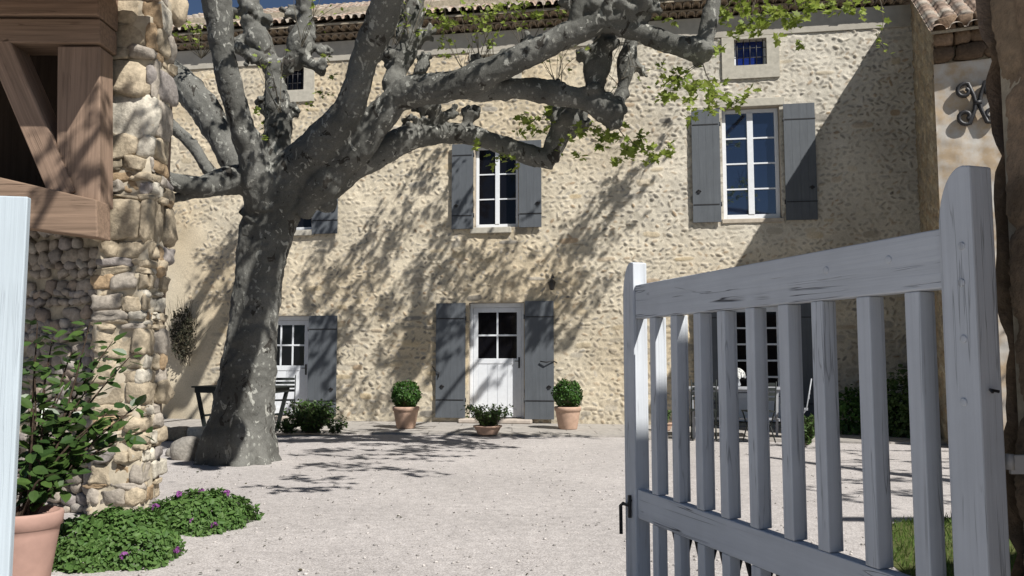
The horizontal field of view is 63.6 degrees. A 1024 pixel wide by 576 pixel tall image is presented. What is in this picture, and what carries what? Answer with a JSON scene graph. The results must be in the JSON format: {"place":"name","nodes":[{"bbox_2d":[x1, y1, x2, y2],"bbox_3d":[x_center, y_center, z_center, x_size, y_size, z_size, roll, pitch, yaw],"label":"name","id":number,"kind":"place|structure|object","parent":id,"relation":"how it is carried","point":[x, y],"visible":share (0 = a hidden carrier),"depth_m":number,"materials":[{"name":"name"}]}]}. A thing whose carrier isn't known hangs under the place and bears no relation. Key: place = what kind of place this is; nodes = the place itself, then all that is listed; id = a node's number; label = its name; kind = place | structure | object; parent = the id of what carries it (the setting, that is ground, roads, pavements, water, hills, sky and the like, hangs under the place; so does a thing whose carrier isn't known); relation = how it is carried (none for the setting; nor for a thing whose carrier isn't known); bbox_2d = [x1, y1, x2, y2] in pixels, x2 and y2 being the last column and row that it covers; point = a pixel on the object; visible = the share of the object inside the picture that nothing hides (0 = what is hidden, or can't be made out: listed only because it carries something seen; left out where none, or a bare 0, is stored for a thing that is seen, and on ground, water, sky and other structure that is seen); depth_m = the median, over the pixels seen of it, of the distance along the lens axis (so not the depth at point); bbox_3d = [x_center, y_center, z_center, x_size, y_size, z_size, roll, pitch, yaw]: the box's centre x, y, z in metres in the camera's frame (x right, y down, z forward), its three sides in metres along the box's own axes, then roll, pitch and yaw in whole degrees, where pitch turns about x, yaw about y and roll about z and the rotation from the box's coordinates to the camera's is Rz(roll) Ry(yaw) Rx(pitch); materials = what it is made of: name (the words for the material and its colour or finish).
{"place":"outdoors","nodes":[
{"label":"outdoors","id":0,"kind":"place"},
{"bbox_2d":[165,448,169,456],"bbox_3d":[-5.175,2.526,12.647,0.253,0.160,0.212,0,-5,0],"label":"boulder","id":1,"kind":"object","parent":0,"point":[167,453],"visible":0.23,"depth_m":12.57,"materials":[{"name":"stone"}]},
{"bbox_2d":[51,432,950,575],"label":"ground","id":2,"kind":"structure","parent":0,"point":[573,552],"depth_m":8.47,"materials":[{"name":"beige gravel"}]},
{"bbox_2d":[0,196,30,575],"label":"garden gate","id":3,"kind":"structure","parent":2,"relation":"on","point":[14,226],"depth_m":2.44,"materials":[{"name":"white paint"}]},
{"bbox_2d":[12,505,64,575],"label":"terracotta pot","id":4,"kind":"object","parent":2,"relation":"on","point":[36,539],"visible":0.66,"depth_m":5.26,"materials":[{"name":"ceramic"}]},
{"bbox_2d":[15,319,153,515],"bbox_3d":[-3.089,0.877,5.935,0.746,1.351,1.397,0,-5,0],"label":"potted shrub","id":5,"kind":"object","parent":4,"relation":"in","point":[43,476],"visible":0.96,"depth_m":5.71,"materials":[{"name":"green plant"}]},
{"bbox_2d":[16,230,98,513],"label":"pebble wall","id":6,"kind":"structure","parent":2,"relation":"on","point":[60,290],"depth_m":8.28,"materials":[{"name":"stone"}]},
{"bbox_2d":[0,0,173,476],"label":"timber frame","id":7,"kind":"object","parent":2,"relation":"on","point":[56,112],"visible":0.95,"depth_m":7.67,"materials":[{"name":"wood"}]},
{"bbox_2d":[52,503,187,573],"bbox_3d":[-3.033,1.873,6.313,1.117,0.443,1.149,0,-5,0],"label":"flowering plant","id":8,"kind":"object","parent":2,"relation":"on","point":[102,532],"visible":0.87,"depth_m":5.95,"materials":[{"name":"green plant"}]},
{"bbox_2d":[82,0,188,515],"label":"stone pillar","id":9,"kind":"structure","parent":2,"relation":"on","point":[130,279],"depth_m":7.97,"materials":[{"name":"beige stone"}]},
{"bbox_2d":[170,436,199,460],"bbox_3d":[-4.820,2.420,12.265,0.489,0.429,0.389,0,-5,0],"label":"boulder","id":10,"kind":"object","parent":2,"relation":"on","point":[183,448],"visible":0.67,"depth_m":12.10,"materials":[{"name":"stone"}]},
{"bbox_2d":[165,426,205,440],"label":"kerb wall","id":11,"kind":"structure","parent":2,"relation":"on","point":[176,433],"depth_m":14.91,"materials":[{"name":"stone"}]},
{"bbox_2d":[144,487,264,536],"bbox_3d":[-2.813,1.997,7.471,0.990,0.405,0.934,-2,-5,24],"label":"flowering plant","id":12,"kind":"object","parent":2,"relation":"on","point":[218,509],"visible":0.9,"depth_m":7.22,"materials":[{"name":"green plant"}]},
{"bbox_2d":[191,385,292,431],"bbox_3d":[-5.350,2.400,16.363,1.750,0.918,0.792,-1,-5,9],"label":"garden table","id":13,"kind":"object","parent":2,"relation":"on","point":[285,389],"visible":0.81,"depth_m":16.17,"materials":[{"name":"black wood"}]},
{"bbox_2d":[275,418,300,433],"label":"feathery plant","id":14,"kind":"object","parent":2,"relation":"on","point":[286,426],"visible":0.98,"depth_m":15.95,"materials":[{"name":"green plant"}]},
{"bbox_2d":[282,398,339,432],"bbox_3d":[-3.946,2.501,16.188,1.169,0.696,0.929,0,-5,0],"label":"feathery plant","id":15,"kind":"object","parent":2,"relation":"on","point":[311,416],"visible":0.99,"depth_m":16.02,"materials":[{"name":"green plant"}]},
{"bbox_2d":[320,415,347,433],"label":"feathery plant","id":16,"kind":"object","parent":2,"relation":"on","point":[338,427],"visible":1,"depth_m":15.96,"materials":[{"name":"green plant"}]},
{"bbox_2d":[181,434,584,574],"bbox_3d":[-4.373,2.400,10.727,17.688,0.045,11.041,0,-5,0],"label":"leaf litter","id":17,"kind":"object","parent":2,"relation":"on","point":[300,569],"visible":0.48,"depth_m":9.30,"materials":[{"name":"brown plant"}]},
{"bbox_2d":[170,0,894,466],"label":"plane tree","id":18,"kind":"object","parent":2,"relation":"on","point":[276,180],"visible":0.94,"depth_m":11.79,"materials":[{"name":"grey plant"}]},
{"bbox_2d":[162,0,920,425],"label":"farmhouse","id":19,"kind":"object","parent":2,"relation":"on","point":[450,280],"visible":0.46,"depth_m":18.79,"materials":[{"name":"stone"}]},
{"bbox_2d":[166,298,207,365],"bbox_3d":[-7.841,1.018,19.853,1.266,1.722,0.455,0,-5,0],"label":"wall creeper","id":20,"kind":"object","parent":19,"relation":"attached to","point":[183,344],"depth_m":19.81,"materials":[{"name":"green plant"}]},
{"bbox_2d":[275,316,308,420],"bbox_3d":[-5.423,1.872,19.641,1.440,2.502,0.500,-1,-5,9],"label":"door","id":21,"kind":"structure","parent":19,"relation":"in","point":[292,337],"depth_m":19.75,"materials":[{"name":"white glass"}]},
{"bbox_2d":[285,67,314,102],"bbox_3d":[-5.365,-4.993,20.237,1.180,0.960,0.250,-1,-5,9],"label":"window","id":22,"kind":"structure","parent":19,"relation":"in","point":[301,84],"depth_m":20.07,"materials":[{"name":"stone"}]},
{"bbox_2d":[294,217,314,235],"bbox_3d":[-5.309,-2.320,20.038,1.240,2.180,0.380,-1,-5,9],"label":"window","id":23,"kind":"structure","parent":19,"relation":"in","point":[304,228],"depth_m":19.97,"materials":[{"name":"beige glass"}]},
{"bbox_2d":[470,147,517,233],"bbox_3d":[-0.371,-2.313,19.235,1.155,2.130,0.380,-1,-5,9],"label":"window","id":24,"kind":"structure","parent":19,"relation":"in","point":[495,193],"depth_m":19.29,"materials":[{"name":"white glass"}]},
{"bbox_2d":[469,51,521,77],"bbox_3d":[-0.370,-5.061,19.431,1.240,0.960,0.250,-1,-5,9],"label":"window","id":25,"kind":"structure","parent":19,"relation":"in","point":[495,52],"depth_m":19.37,"materials":[{"name":"stone"}]},
{"bbox_2d":[458,302,532,423],"bbox_3d":[-0.349,1.671,18.803,1.660,2.762,0.560,-1,-5,9],"label":"door","id":26,"kind":"structure","parent":19,"relation":"in","point":[496,330],"depth_m":18.96,"materials":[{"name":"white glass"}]},
{"bbox_2d":[721,34,779,79],"bbox_3d":[5.336,-5.139,18.510,1.240,0.960,0.250,-1,-5,9],"label":"window","id":27,"kind":"structure","parent":19,"relation":"in","point":[745,58],"depth_m":18.45,"materials":[{"name":"stone"}]},
{"bbox_2d":[717,97,784,223],"bbox_3d":[5.324,-2.812,18.371,1.460,2.800,0.340,-1,-5,9],"label":"window","id":28,"kind":"structure","parent":19,"relation":"in","point":[752,193],"depth_m":18.40,"materials":[{"name":"white"}]},
{"bbox_2d":[731,306,780,421],"bbox_3d":[5.334,1.616,18.021,1.262,2.616,0.109,-1,-5,9],"label":"door","id":29,"kind":"structure","parent":19,"relation":"in","point":[771,312],"depth_m":18.03,"materials":[{"name":"white glass"}]},
{"bbox_2d":[741,382,776,442],"bbox_3d":[4.347,2.171,14.500,0.460,1.059,0.535,0,-5,-5],"label":"garden chair","id":30,"kind":"object","parent":2,"relation":"on","point":[772,389],"visible":0.51,"depth_m":14.34,"materials":[{"name":"grey metal"}]},
{"bbox_2d":[804,413,814,445],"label":"feathery plant","id":31,"kind":"object","parent":2,"relation":"on","point":[809,428],"visible":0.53,"depth_m":13.86,"materials":[{"name":"green plant"}]},
{"bbox_2d":[814,384,894,435],"bbox_3d":[6.709,2.405,16.197,1.500,1.088,1.292,-3,-6,31],"label":"bush","id":32,"kind":"object","parent":2,"relation":"on","point":[846,425],"visible":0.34,"depth_m":15.87,"materials":[{"name":"green plant"}]},
{"bbox_2d":[886,364,909,437],"bbox_3d":[7.433,2.203,15.646,1.360,1.521,1.116,0,-5,0],"label":"bush","id":33,"kind":"object","parent":2,"relation":"on","point":[897,408],"visible":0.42,"depth_m":15.44,"materials":[{"name":"green plant"}]},
{"bbox_2d":[910,0,1008,443],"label":"stone outbuilding","id":34,"kind":"structure","parent":2,"relation":"on","point":[951,62],"depth_m":14.12,"materials":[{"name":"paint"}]},
{"bbox_2d":[975,0,1023,575],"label":"gateway wall","id":35,"kind":"structure","parent":2,"relation":"on","point":[1001,25],"depth_m":2.34,"materials":[{"name":"wood"}]},
{"bbox_2d":[1005,454,1023,473],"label":"latch plate","id":36,"kind":"object","parent":35,"relation":"attached to","point":[1014,464],"visible":0.91,"depth_m":2.21,"materials":[{"name":"grey metal"}]},
{"bbox_2d":[187,0,909,14],"label":"sky","id":37,"kind":"structure","parent":0,"point":[195,6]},
{"bbox_2d":[164,419,947,444],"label":"path","id":38,"kind":"structure","parent":0,"point":[519,430],"depth_m":16.68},
{"bbox_2d":[274,375,295,405],"bbox_3d":[-5.047,2.474,18.263,0.460,1.089,0.535,2,-5,-20],"label":"garden chair","id":39,"kind":"object","parent":38,"relation":"on","point":[294,386],"visible":0.38,"depth_m":18.12,"materials":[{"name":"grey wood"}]},
{"bbox_2d":[393,406,419,428],"bbox_3d":[-2.212,2.699,17.212,0.562,0.450,0.562,0,-5,0],"label":"terracotta pot","id":40,"kind":"object","parent":38,"relation":"on","point":[405,417],"visible":0.91,"depth_m":17.01,"materials":[{"name":"ceramic"}]},
{"bbox_2d":[391,379,422,406],"bbox_3d":[-2.211,2.223,17.245,0.626,0.632,0.635,-4,-6,39],"label":"box ball","id":41,"kind":"object","parent":40,"relation":"on","point":[405,393],"visible":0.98,"depth_m":17.08,"materials":[{"name":"green plant"}]},
{"bbox_2d":[473,424,501,434],"bbox_3d":[-0.468,2.724,15.852,0.562,0.171,0.562,0,-5,0],"label":"terracotta pot","id":42,"kind":"object","parent":38,"relation":"on","point":[487,430],"visible":0.87,"depth_m":15.66,"materials":[{"name":"ceramic"}]},
{"bbox_2d":[460,403,513,425],"bbox_3d":[-0.485,2.446,15.870,1.031,0.489,0.740,0,-5,0],"label":"feathery plant","id":43,"kind":"object","parent":42,"relation":"in","point":[492,417],"visible":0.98,"depth_m":15.76,"materials":[{"name":"green plant"}]},
{"bbox_2d":[554,406,580,429],"bbox_3d":[1.152,2.678,17.031,0.562,0.460,0.562,0,-5,0],"label":"terracotta pot","id":44,"kind":"object","parent":38,"relation":"on","point":[567,418],"visible":0.93,"depth_m":16.83,"materials":[{"name":"ceramic"}]},
{"bbox_2d":[551,378,582,406],"bbox_3d":[1.149,2.197,17.073,0.668,0.662,0.639,-3,-6,33],"label":"box ball","id":45,"kind":"object","parent":44,"relation":"on","point":[568,393],"visible":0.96,"depth_m":16.89,"materials":[{"name":"green plant"}]},
{"bbox_2d":[668,422,671,430],"bbox_3d":[3.052,2.797,16.668,0.416,0.162,0.416,0,-5,0],"label":"flower trough","id":46,"kind":"object","parent":38,"relation":"on","point":[669,425],"visible":0.22,"depth_m":16.54,"materials":[{"name":"ceramic"}]},
{"bbox_2d":[667,409,671,422],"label":"feathery plant","id":47,"kind":"object","parent":46,"relation":"on","point":[669,412],"visible":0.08,"depth_m":16.63,"materials":[{"name":"green plant"}]},
{"bbox_2d":[690,379,716,440],"bbox_3d":[3.435,2.181,14.801,0.460,1.089,0.535,-1,-5,10],"label":"garden chair","id":48,"kind":"object","parent":38,"relation":"on","point":[693,398],"visible":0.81,"depth_m":14.64,"materials":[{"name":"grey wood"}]},
{"bbox_2d":[689,386,781,439],"bbox_3d":[4.143,2.300,15.285,1.750,0.921,0.842,-1,-5,9],"label":"garden table","id":49,"kind":"object","parent":38,"relation":"on","point":[744,389],"visible":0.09,"depth_m":15.15,"materials":[{"name":"metal"}]},
{"bbox_2d":[738,368,745,386],"bbox_3d":[4.193,1.667,15.388,0.318,0.360,0.315,0,-5,0],"label":"flower vase","id":50,"kind":"object","parent":49,"relation":"on","point":[740,374],"visible":0.48,"depth_m":15.32,"materials":[{"name":"ceramic"}]},
{"bbox_2d":[804,379,811,412],"bbox_3d":[5.234,2.209,15.128,0.535,1.089,0.460,-2,-5,20],"label":"garden chair","id":51,"kind":"object","parent":38,"relation":"on","point":[806,408],"visible":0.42,"depth_m":14.87,"materials":[{"name":"metal"}]},
{"bbox_2d":[619,165,1010,575],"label":"garden gate","id":52,"kind":"structure","parent":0,"point":[952,257],"depth_m":2.80,"materials":[{"name":"grey paint"}]},
{"bbox_2d":[892,510,1016,575],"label":"lawn","id":53,"kind":"structure","parent":0,"point":[896,565],"depth_m":6.46,"materials":[{"name":"plant"}]}
]}

